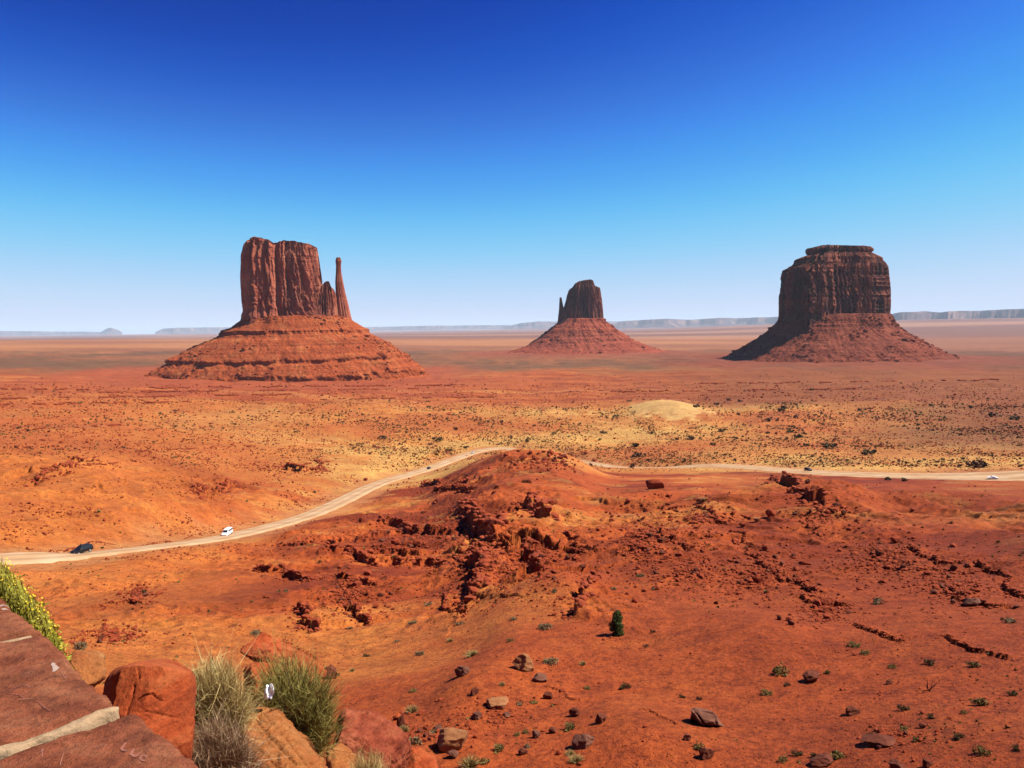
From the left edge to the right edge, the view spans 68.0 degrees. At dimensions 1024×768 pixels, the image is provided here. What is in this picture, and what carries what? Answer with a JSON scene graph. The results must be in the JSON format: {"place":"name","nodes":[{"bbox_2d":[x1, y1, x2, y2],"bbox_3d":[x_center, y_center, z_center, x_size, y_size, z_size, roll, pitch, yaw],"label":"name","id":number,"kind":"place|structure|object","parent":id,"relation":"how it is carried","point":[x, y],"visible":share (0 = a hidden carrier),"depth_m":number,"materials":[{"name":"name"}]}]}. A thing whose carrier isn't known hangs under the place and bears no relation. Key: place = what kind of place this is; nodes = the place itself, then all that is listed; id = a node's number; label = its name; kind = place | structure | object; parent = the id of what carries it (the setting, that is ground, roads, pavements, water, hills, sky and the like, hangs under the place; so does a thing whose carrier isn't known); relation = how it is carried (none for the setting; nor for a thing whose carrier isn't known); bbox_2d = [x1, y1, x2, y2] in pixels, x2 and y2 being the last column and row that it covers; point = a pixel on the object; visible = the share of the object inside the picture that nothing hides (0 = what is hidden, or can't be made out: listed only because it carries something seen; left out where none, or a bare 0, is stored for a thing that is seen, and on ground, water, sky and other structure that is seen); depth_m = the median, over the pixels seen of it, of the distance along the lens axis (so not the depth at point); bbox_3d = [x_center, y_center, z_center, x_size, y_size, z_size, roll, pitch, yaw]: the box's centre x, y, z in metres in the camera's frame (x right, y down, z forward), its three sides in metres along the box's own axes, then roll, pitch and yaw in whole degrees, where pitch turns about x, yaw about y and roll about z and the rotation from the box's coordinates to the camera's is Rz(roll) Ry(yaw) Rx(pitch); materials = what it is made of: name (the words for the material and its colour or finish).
{"place":"outdoors","nodes":[
{"label":"outdoors","id":0,"kind":"place"},
{"bbox_2d":[0,331,99,335],"bbox_3d":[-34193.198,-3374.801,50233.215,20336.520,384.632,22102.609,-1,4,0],"label":"hills","id":1,"kind":"structure","parent":0,"point":[22,333],"depth_m":45797.00,"materials":[{"name":"stone"}]},
{"bbox_2d":[100,328,121,334],"bbox_3d":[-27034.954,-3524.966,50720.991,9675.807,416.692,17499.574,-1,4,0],"label":"hills","id":2,"kind":"structure","parent":0,"point":[110,331],"depth_m":44351.43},
{"bbox_2d":[155,327,230,333],"bbox_3d":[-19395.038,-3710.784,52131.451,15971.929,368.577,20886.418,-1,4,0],"label":"hills","id":3,"kind":"structure","parent":0,"point":[191,330],"depth_m":45580.04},
{"bbox_2d":[365,325,509,330],"bbox_3d":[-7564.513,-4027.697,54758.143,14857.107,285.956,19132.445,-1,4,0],"label":"hills","id":4,"kind":"structure","parent":0,"point":[459,327],"depth_m":49396.79,"materials":[{"name":"stone"}]},
{"bbox_2d":[0,318,1023,767],"bbox_3d":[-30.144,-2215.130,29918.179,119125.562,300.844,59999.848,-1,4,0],"label":"ground","id":5,"kind":"structure","parent":0,"point":[982,348],"depth_m":151.47,"materials":[{"name":"soil"}]},
{"bbox_2d":[70,641,86,649],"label":"desert shrub","id":6,"kind":"object","parent":5,"relation":"on","point":[79,646],"visible":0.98,"depth_m":62.84,"materials":[{"name":"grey plant"}]},
{"bbox_2d":[69,650,106,686],"bbox_3d":[-2.301,1.542,4.126,0.176,0.293,0.692,-3,5,-26],"label":"boulder","id":7,"kind":"object","parent":5,"relation":"on","point":[89,666],"visible":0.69,"depth_m":3.98,"materials":[{"name":"orange stone"}]},
{"bbox_2d":[103,659,195,759],"bbox_3d":[-2.062,2.057,4.371,0.521,0.997,0.784,-3,5,-30],"label":"boulder","id":8,"kind":"object","parent":5,"relation":"on","point":[158,696],"visible":0.69,"depth_m":4.19,"materials":[{"name":"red stone"}]},
{"bbox_2d":[212,656,234,677],"bbox_3d":[-2.434,2.557,6.443,0.258,0.503,0.870,-2,4,-17],"label":"boulder","id":9,"kind":"object","parent":5,"relation":"on","point":[222,662],"visible":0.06,"depth_m":6.43,"materials":[{"name":"orange stone"}]},
{"bbox_2d":[179,627,288,743],"bbox_3d":[-1.882,2.033,5.016,0.936,0.934,1.067,-3,5,-32],"label":"grass clump","id":10,"kind":"object","parent":5,"relation":"on","point":[213,683],"visible":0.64,"depth_m":4.83,"materials":[{"name":"plant"}]},
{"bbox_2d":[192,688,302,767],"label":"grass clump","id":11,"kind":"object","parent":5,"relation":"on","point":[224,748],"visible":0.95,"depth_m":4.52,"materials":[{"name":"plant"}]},
{"bbox_2d":[250,630,259,635],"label":"desert shrub","id":12,"kind":"object","parent":5,"relation":"on","point":[255,632],"visible":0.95,"depth_m":79.44,"materials":[{"name":"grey plant"}]},
{"bbox_2d":[243,661,320,705],"bbox_3d":[-2.478,3.276,8.259,0.874,0.617,1.717,-2,5,-18],"label":"boulder","id":13,"kind":"object","parent":5,"relation":"on","point":[249,669],"visible":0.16,"depth_m":8.00,"materials":[{"name":"orange stone"}]},
{"bbox_2d":[240,632,327,679],"bbox_3d":[-2.867,3.430,9.551,1.044,0.713,1.942,-2,4,-14],"label":"rock slab","id":14,"kind":"object","parent":5,"relation":"on","point":[268,643],"visible":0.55,"depth_m":9.39,"materials":[{"name":"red stone"}]},
{"bbox_2d":[242,698,327,767],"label":"boulder","id":15,"kind":"object","parent":5,"relation":"on","point":[287,734],"visible":0.7,"depth_m":5.12,"materials":[{"name":"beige stone"}]},
{"bbox_2d":[144,236,430,381],"bbox_3d":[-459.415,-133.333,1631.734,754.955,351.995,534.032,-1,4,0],"label":"sandstone butte","id":16,"kind":"object","parent":5,"relation":"on","point":[296,323],"visible":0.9,"depth_m":1554.67,"materials":[{"name":"stone"}]},
{"bbox_2d":[243,630,358,762],"bbox_3d":[-1.643,2.480,5.881,1.047,1.437,1.286,-2,5,-19],"label":"broom bush","id":17,"kind":"object","parent":5,"relation":"on","point":[308,712],"visible":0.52,"depth_m":5.65,"materials":[{"name":"plant"}]},
{"bbox_2d":[264,683,273,699],"bbox_3d":[-1.703,2.156,5.312,0.070,0.124,0.065,-3,5,-26],"label":"paper scrap","id":18,"kind":"object","parent":17,"relation":"on","point":[270,691],"visible":0.93,"depth_m":5.31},
{"bbox_2d":[324,665,336,678],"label":"boulder","id":19,"kind":"object","parent":5,"relation":"on","point":[332,668],"visible":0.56,"depth_m":56.66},
{"bbox_2d":[326,743,356,767],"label":"boulder","id":20,"kind":"object","parent":5,"relation":"on","point":[344,757],"visible":0.73,"depth_m":7.02,"materials":[{"name":"orange stone"}]},
{"bbox_2d":[353,580,361,586],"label":"rubble block","id":21,"kind":"object","parent":5,"relation":"on","point":[357,583],"depth_m":108.97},
{"bbox_2d":[347,746,391,767],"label":"grass clump","id":22,"kind":"object","parent":5,"relation":"on","point":[373,763],"visible":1,"depth_m":6.59,"materials":[{"name":"plant"}]},
{"bbox_2d":[333,708,411,767],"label":"boulder","id":23,"kind":"object","parent":5,"relation":"on","point":[373,730],"visible":0.87,"depth_m":8.26,"materials":[{"name":"stone"}]},
{"bbox_2d":[396,715,405,726],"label":"stone","id":24,"kind":"object","parent":5,"relation":"on","point":[400,721],"visible":0.75,"depth_m":40.23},
{"bbox_2d":[399,725,409,731],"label":"dry tuft","id":25,"kind":"object","parent":5,"relation":"on","point":[404,728],"visible":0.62,"depth_m":39.29,"materials":[{"name":"plant"}]},
{"bbox_2d":[404,704,418,712],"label":"dry tuft","id":26,"kind":"object","parent":5,"relation":"on","point":[410,709],"visible":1,"depth_m":42.84,"materials":[{"name":"plant"}]},
{"bbox_2d":[409,736,421,744],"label":"desert shrub","id":27,"kind":"object","parent":5,"relation":"on","point":[415,739],"visible":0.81,"depth_m":36.85,"materials":[{"name":"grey plant"}]},
{"bbox_2d":[414,650,424,655],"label":"desert shrub","id":28,"kind":"object","parent":5,"relation":"on","point":[417,653],"visible":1,"depth_m":62.74,"materials":[{"name":"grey plant"}]},
{"bbox_2d":[407,747,437,767],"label":"boulder","id":29,"kind":"object","parent":5,"relation":"on","point":[421,757],"visible":0.78,"depth_m":9.46,"materials":[{"name":"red stone"}]},
{"bbox_2d":[432,437,442,441],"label":"desert shrub","id":30,"kind":"object","parent":5,"relation":"on","point":[439,438],"visible":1,"depth_m":708.91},
{"bbox_2d":[433,724,442,731],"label":"stone","id":31,"kind":"object","parent":5,"relation":"on","point":[437,726],"visible":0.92,"depth_m":38.51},
{"bbox_2d":[437,727,467,751],"bbox_3d":[-2.807,16.753,35.834,1.499,1.048,1.436,-1,4,0],"label":"boulder","id":32,"kind":"object","parent":5,"relation":"on","point":[451,738],"visible":0.97,"depth_m":35.35,"materials":[{"name":"stone"}]},
{"bbox_2d":[447,750,458,757],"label":"boulder","id":33,"kind":"object","parent":5,"relation":"on","point":[453,753],"visible":1,"depth_m":34.45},
{"bbox_2d":[454,665,469,676],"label":"boulder","id":34,"kind":"object","parent":5,"relation":"on","point":[460,670],"visible":0.97,"depth_m":46.56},
{"bbox_2d":[459,753,481,767],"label":"dry tuft","id":35,"kind":"object","parent":5,"relation":"on","point":[470,762],"visible":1,"depth_m":33.39,"materials":[{"name":"plant"}]},
{"bbox_2d":[466,648,477,656],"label":"dry tuft","id":36,"kind":"object","parent":5,"relation":"on","point":[470,654],"visible":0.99,"depth_m":55.64,"materials":[{"name":"plant"}]},
{"bbox_2d":[470,687,478,695],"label":"stone","id":37,"kind":"object","parent":5,"relation":"on","point":[474,691],"visible":1,"depth_m":42.51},
{"bbox_2d":[471,711,481,719],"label":"boulder","id":38,"kind":"object","parent":5,"relation":"on","point":[476,715],"visible":1,"depth_m":39.31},
{"bbox_2d":[477,757,489,765],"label":"desert shrub","id":39,"kind":"object","parent":5,"relation":"on","point":[484,761],"visible":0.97,"depth_m":33.82,"materials":[{"name":"green plant"}]},
{"bbox_2d":[486,696,508,709],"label":"boulder","id":40,"kind":"object","parent":5,"relation":"on","point":[500,702],"visible":1,"depth_m":40.96,"materials":[{"name":"stone"}]},
{"bbox_2d":[493,743,503,753],"bbox_3d":[-0.629,16.869,35.181,0.660,0.364,0.658,-3,5,-24],"label":"desert shrub","id":41,"kind":"object","parent":5,"relation":"on","point":[499,747],"visible":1,"depth_m":35.16,"materials":[{"name":"green plant"}]},
{"bbox_2d":[0,378,1023,767],"bbox_3d":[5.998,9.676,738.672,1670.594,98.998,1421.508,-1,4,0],"label":"rubble","id":42,"kind":"object","parent":5,"relation":"on","point":[484,518],"visible":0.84,"depth_m":129.52,"materials":[{"name":"stone"}]},
{"bbox_2d":[0,372,1023,466],"bbox_3d":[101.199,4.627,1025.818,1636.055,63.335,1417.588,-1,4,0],"label":"scrub","id":43,"kind":"object","parent":5,"relation":"on","point":[959,434],"visible":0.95,"depth_m":660.28,"materials":[{"name":"green plant"}]},
{"bbox_2d":[512,653,533,671],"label":"boulder","id":44,"kind":"object","parent":5,"relation":"on","point":[523,662],"visible":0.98,"depth_m":47.27,"materials":[{"name":"stone"}]},
{"bbox_2d":[518,747,527,755],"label":"stone","id":45,"kind":"object","parent":5,"relation":"on","point":[522,751],"visible":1,"depth_m":34.49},
{"bbox_2d":[532,730,539,738],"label":"stone","id":46,"kind":"object","parent":5,"relation":"on","point":[535,734],"visible":1,"depth_m":36.50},
{"bbox_2d":[532,672,546,681],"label":"boulder","id":47,"kind":"object","parent":5,"relation":"on","point":[539,677],"visible":1,"depth_m":45.40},
{"bbox_2d":[538,623,552,629],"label":"desert shrub","id":48,"kind":"object","parent":5,"relation":"on","point":[544,626],"visible":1,"depth_m":58.85,"materials":[{"name":"grey plant"}]},
{"bbox_2d":[68,488,1023,762],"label":"scrub","id":49,"kind":"object","parent":5,"relation":"on","point":[560,606],"visible":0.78,"depth_m":74.80,"materials":[{"name":"green plant"}]},
{"bbox_2d":[543,692,552,698],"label":"stone","id":50,"kind":"object","parent":5,"relation":"on","point":[547,695],"visible":1,"depth_m":42.69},
{"bbox_2d":[543,657,558,664],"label":"desert shrub","id":51,"kind":"object","parent":5,"relation":"on","point":[550,661],"visible":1,"depth_m":49.04,"materials":[{"name":"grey plant"}]},
{"bbox_2d":[548,726,555,732],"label":"stone","id":52,"kind":"object","parent":5,"relation":"on","point":[552,729],"visible":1,"depth_m":37.07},
{"bbox_2d":[564,721,574,731],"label":"desert shrub","id":53,"kind":"object","parent":5,"relation":"on","point":[569,726],"visible":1,"depth_m":37.20,"materials":[{"name":"green plant"}]},
{"bbox_2d":[569,707,579,715],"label":"boulder","id":54,"kind":"object","parent":5,"relation":"on","point":[574,711],"visible":1,"depth_m":39.25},
{"bbox_2d":[567,753,583,762],"bbox_3d":[2.816,16.417,33.294,0.901,0.316,0.874,1,5,22],"label":"dry tuft","id":55,"kind":"object","parent":5,"relation":"on","point":[576,758],"visible":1,"depth_m":33.25,"materials":[{"name":"plant"}]},
{"bbox_2d":[571,734,593,749],"bbox_3d":[3.264,16.327,34.796,0.751,0.696,1.131,3,6,40],"label":"boulder","id":56,"kind":"object","parent":5,"relation":"on","point":[581,741],"visible":1,"depth_m":34.50,"materials":[{"name":"stone"}]},
{"bbox_2d":[507,279,666,353],"bbox_3d":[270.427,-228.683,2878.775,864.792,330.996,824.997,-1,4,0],"label":"sandstone butte","id":57,"kind":"object","parent":5,"relation":"on","point":[582,325],"visible":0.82,"depth_m":2777.53,"materials":[{"name":"stone"}]},
{"bbox_2d":[595,713,606,723],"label":"stone","id":58,"kind":"object","parent":5,"relation":"on","point":[600,718],"visible":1,"depth_m":37.16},
{"bbox_2d":[608,609,624,635],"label":"juniper tree","id":59,"kind":"object","parent":5,"relation":"on","point":[616,625],"visible":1,"depth_m":55.57,"materials":[{"name":"green plant"}]},
{"bbox_2d":[619,682,631,689],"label":"desert shrub","id":60,"kind":"object","parent":5,"relation":"on","point":[623,686],"visible":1,"depth_m":43.80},
{"bbox_2d":[632,452,646,456],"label":"desert shrub","id":61,"kind":"object","parent":5,"relation":"on","point":[635,454],"visible":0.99,"depth_m":547.36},
{"bbox_2d":[646,479,664,488],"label":"boulder","id":62,"kind":"object","parent":5,"relation":"on","point":[654,483],"visible":0.89,"depth_m":255.27,"materials":[{"name":"stone"}]},
{"bbox_2d":[683,734,690,740],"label":"stone","id":63,"kind":"object","parent":5,"relation":"on","point":[686,737],"visible":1,"depth_m":33.91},
{"bbox_2d":[693,740,704,749],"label":"desert shrub","id":64,"kind":"object","parent":5,"relation":"on","point":[697,746],"visible":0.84,"depth_m":33.07,"materials":[{"name":"green plant"}]},
{"bbox_2d":[699,747,713,759],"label":"boulder","id":65,"kind":"object","parent":5,"relation":"on","point":[705,753],"visible":1,"depth_m":32.14,"materials":[{"name":"stone"}]},
{"bbox_2d":[690,708,723,726],"bbox_3d":[9.461,16.151,36.909,1.663,1.051,1.431,-1,4,0],"label":"boulder","id":66,"kind":"object","parent":5,"relation":"on","point":[703,717],"visible":0.91,"depth_m":36.46,"materials":[{"name":"stone"}]},
{"bbox_2d":[760,688,772,696],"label":"desert shrub","id":67,"kind":"object","parent":5,"relation":"on","point":[767,693],"visible":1,"depth_m":41.01,"materials":[{"name":"green plant"}]},
{"bbox_2d":[765,508,775,516],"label":"boulder","id":68,"kind":"object","parent":5,"relation":"on","point":[770,512],"visible":0.92,"depth_m":141.49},
{"bbox_2d":[772,662,789,676],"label":"desert shrub","id":69,"kind":"object","parent":5,"relation":"on","point":[777,670],"visible":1,"depth_m":43.80,"materials":[{"name":"green plant"}]},
{"bbox_2d":[778,754,787,762],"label":"desert shrub","id":70,"kind":"object","parent":5,"relation":"on","point":[780,758],"visible":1,"depth_m":31.43,"materials":[{"name":"green plant"}]},
{"bbox_2d":[790,750,802,755],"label":"desert shrub","id":71,"kind":"object","parent":5,"relation":"on","point":[797,753],"visible":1,"depth_m":31.91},
{"bbox_2d":[798,560,806,564],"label":"rubble block","id":72,"kind":"object","parent":5,"relation":"on","point":[802,562],"depth_m":88.58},
{"bbox_2d":[802,669,819,682],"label":"boulder","id":73,"kind":"object","parent":5,"relation":"on","point":[810,675],"visible":1,"depth_m":42.19,"materials":[{"name":"stone"}]},
{"bbox_2d":[809,754,832,767],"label":"boulder","id":74,"kind":"object","parent":5,"relation":"on","point":[821,760],"visible":1,"depth_m":30.51,"materials":[{"name":"stone"}]},
{"bbox_2d":[813,598,830,606],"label":"boulder","id":75,"kind":"object","parent":5,"relation":"on","point":[822,602],"visible":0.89,"depth_m":63.22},
{"bbox_2d":[822,443,836,448],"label":"desert shrub","id":76,"kind":"object","parent":5,"relation":"on","point":[827,445],"visible":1,"depth_m":529.74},
{"bbox_2d":[830,749,847,759],"bbox_3d":[13.358,15.159,31.090,0.706,0.380,0.587,-3,5,-29],"label":"desert shrub","id":77,"kind":"object","parent":5,"relation":"on","point":[836,754],"visible":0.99,"depth_m":31.02,"materials":[{"name":"green plant"}]},
{"bbox_2d":[721,245,959,362],"bbox_3d":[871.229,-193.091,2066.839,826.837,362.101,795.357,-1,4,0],"label":"sandstone butte","id":78,"kind":"object","parent":5,"relation":"on","point":[834,302],"visible":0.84,"depth_m":1962.59,"materials":[{"name":"stone"}]},
{"bbox_2d":[845,706,859,716],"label":"boulder","id":79,"kind":"object","parent":5,"relation":"on","point":[851,711],"visible":1,"depth_m":36.41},
{"bbox_2d":[846,641,860,647],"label":"desert shrub","id":80,"kind":"object","parent":5,"relation":"on","point":[853,644],"visible":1,"depth_m":47.67,"materials":[{"name":"green plant"}]},
{"bbox_2d":[860,649,869,655],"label":"desert shrub","id":81,"kind":"object","parent":5,"relation":"on","point":[864,652],"visible":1,"depth_m":46.07,"materials":[{"name":"green plant"}]},
{"bbox_2d":[861,449,876,454],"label":"desert shrub","id":82,"kind":"object","parent":5,"relation":"on","point":[866,451],"visible":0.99,"depth_m":478.89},
{"bbox_2d":[861,732,895,747],"bbox_3d":[15.393,14.922,31.844,1.323,0.376,0.998,3,6,39],"label":"boulder","id":83,"kind":"object","parent":5,"relation":"on","point":[881,740],"visible":0.94,"depth_m":31.67,"materials":[{"name":"stone"}]},
{"bbox_2d":[872,597,884,604],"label":"desert shrub","id":84,"kind":"object","parent":5,"relation":"on","point":[876,601],"visible":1,"depth_m":62.59,"materials":[{"name":"grey plant"}]},
{"bbox_2d":[888,759,905,767],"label":"boulder","id":85,"kind":"object","parent":5,"relation":"on","point":[894,763],"visible":1,"depth_m":28.83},
{"bbox_2d":[897,703,909,710],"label":"desert shrub","id":86,"kind":"object","parent":5,"relation":"on","point":[900,707],"visible":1,"depth_m":35.77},
{"bbox_2d":[922,758,931,767],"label":"stone","id":87,"kind":"object","parent":5,"relation":"on","point":[926,763],"visible":1,"depth_m":28.53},
{"bbox_2d":[922,680,935,691],"bbox_3d":[21.064,15.200,38.205,0.803,0.656,0.143,-1,4,0],"label":"dead branch","id":88,"kind":"object","parent":5,"relation":"on","point":[927,687],"visible":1,"depth_m":38.19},
{"bbox_2d":[923,659,936,664],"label":"desert shrub","id":89,"kind":"object","parent":5,"relation":"on","point":[929,662],"visible":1,"depth_m":42.67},
{"bbox_2d":[953,731,964,740],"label":"desert shrub","id":90,"kind":"object","parent":5,"relation":"on","point":[957,735],"visible":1,"depth_m":30.63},
{"bbox_2d":[963,598,980,606],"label":"boulder","id":91,"kind":"object","parent":5,"relation":"on","point":[967,602],"visible":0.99,"depth_m":59.06,"materials":[{"name":"stone"}]},
{"bbox_2d":[965,661,980,667],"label":"desert shrub","id":92,"kind":"object","parent":5,"relation":"on","point":[973,664],"visible":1,"depth_m":40.98,"materials":[{"name":"green plant"}]},
{"bbox_2d":[964,459,989,467],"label":"desert shrub","id":93,"kind":"object","parent":5,"relation":"on","point":[980,463],"visible":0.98,"depth_m":382.52,"materials":[{"name":"plant"}]},
{"bbox_2d":[969,697,988,705],"bbox_3d":[21.438,14.566,34.826,0.738,0.441,0.638,-1,4,-2],"label":"desert shrub","id":94,"kind":"object","parent":5,"relation":"on","point":[980,701],"visible":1,"depth_m":34.81,"materials":[{"name":"green plant"}]},
{"bbox_2d":[972,744,990,756],"bbox_3d":[17.737,13.855,28.646,0.542,0.343,0.719,-3,5,-24],"label":"desert shrub","id":95,"kind":"object","parent":5,"relation":"on","point":[981,749],"visible":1,"depth_m":28.69,"materials":[{"name":"green plant"}]},
{"bbox_2d":[1000,617,1015,622],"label":"desert shrub","id":96,"kind":"object","parent":5,"relation":"on","point":[1008,620],"visible":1,"depth_m":50.14,"materials":[{"name":"grey plant"}]},
{"bbox_2d":[1007,690,1017,695],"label":"desert shrub","id":97,"kind":"object","parent":5,"relation":"on","point":[1014,692],"visible":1,"depth_m":35.67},
{"bbox_2d":[1011,744,1019,751],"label":"desert shrub","id":98,"kind":"object","parent":5,"relation":"on","point":[1015,748],"visible":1,"depth_m":28.34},
{"bbox_2d":[0,447,1023,564],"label":"road","id":99,"kind":"structure","parent":0,"point":[15,558],"depth_m":345.93,"materials":[{"name":"soil"}]},
{"bbox_2d":[69,543,93,553],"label":"sport utility car","id":100,"kind":"object","parent":99,"relation":"on","point":[82,548],"visible":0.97,"depth_m":154.85,"materials":[{"name":"blue paint"}]},
{"bbox_2d":[221,527,232,535],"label":"passenger van","id":101,"kind":"object","parent":99,"relation":"on","point":[227,531],"visible":0.91,"depth_m":234.88,"materials":[{"name":"white paint"}]},
{"bbox_2d":[0,0,1023,335],"label":"sky","id":102,"kind":"structure","parent":0,"point":[462,162],"materials":[{"name":"blue"}]},
{"bbox_2d":[500,321,622,328],"bbox_3d":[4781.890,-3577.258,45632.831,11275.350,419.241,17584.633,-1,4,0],"label":"hills","id":103,"kind":"structure","parent":0,"point":[539,325],"depth_m":41596.78,"materials":[{"name":"stone"}]},
{"bbox_2d":[612,317,777,328],"bbox_3d":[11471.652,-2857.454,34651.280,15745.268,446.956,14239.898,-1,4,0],"label":"hills","id":104,"kind":"structure","parent":0,"point":[662,323],"depth_m":31511.43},
{"bbox_2d":[892,309,1023,319],"bbox_3d":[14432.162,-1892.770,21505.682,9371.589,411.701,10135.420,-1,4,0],"label":"hills","id":105,"kind":"structure","parent":0,"point":[1003,313],"depth_m":20121.74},
{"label":"terrace pavement","id":106,"kind":"structure","parent":0,"visible":0},
{"bbox_2d":[0,598,197,767],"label":"stone wall","id":107,"kind":"structure","parent":106,"relation":"on","point":[56,711],"depth_m":1.18,"materials":[{"name":"stone"}]},
{"bbox_2d":[0,557,82,678],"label":"flowering shrub","id":108,"kind":"object","parent":107,"relation":"attached to","point":[15,598],"visible":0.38,"depth_m":1.71,"materials":[{"name":"yellow plant"}]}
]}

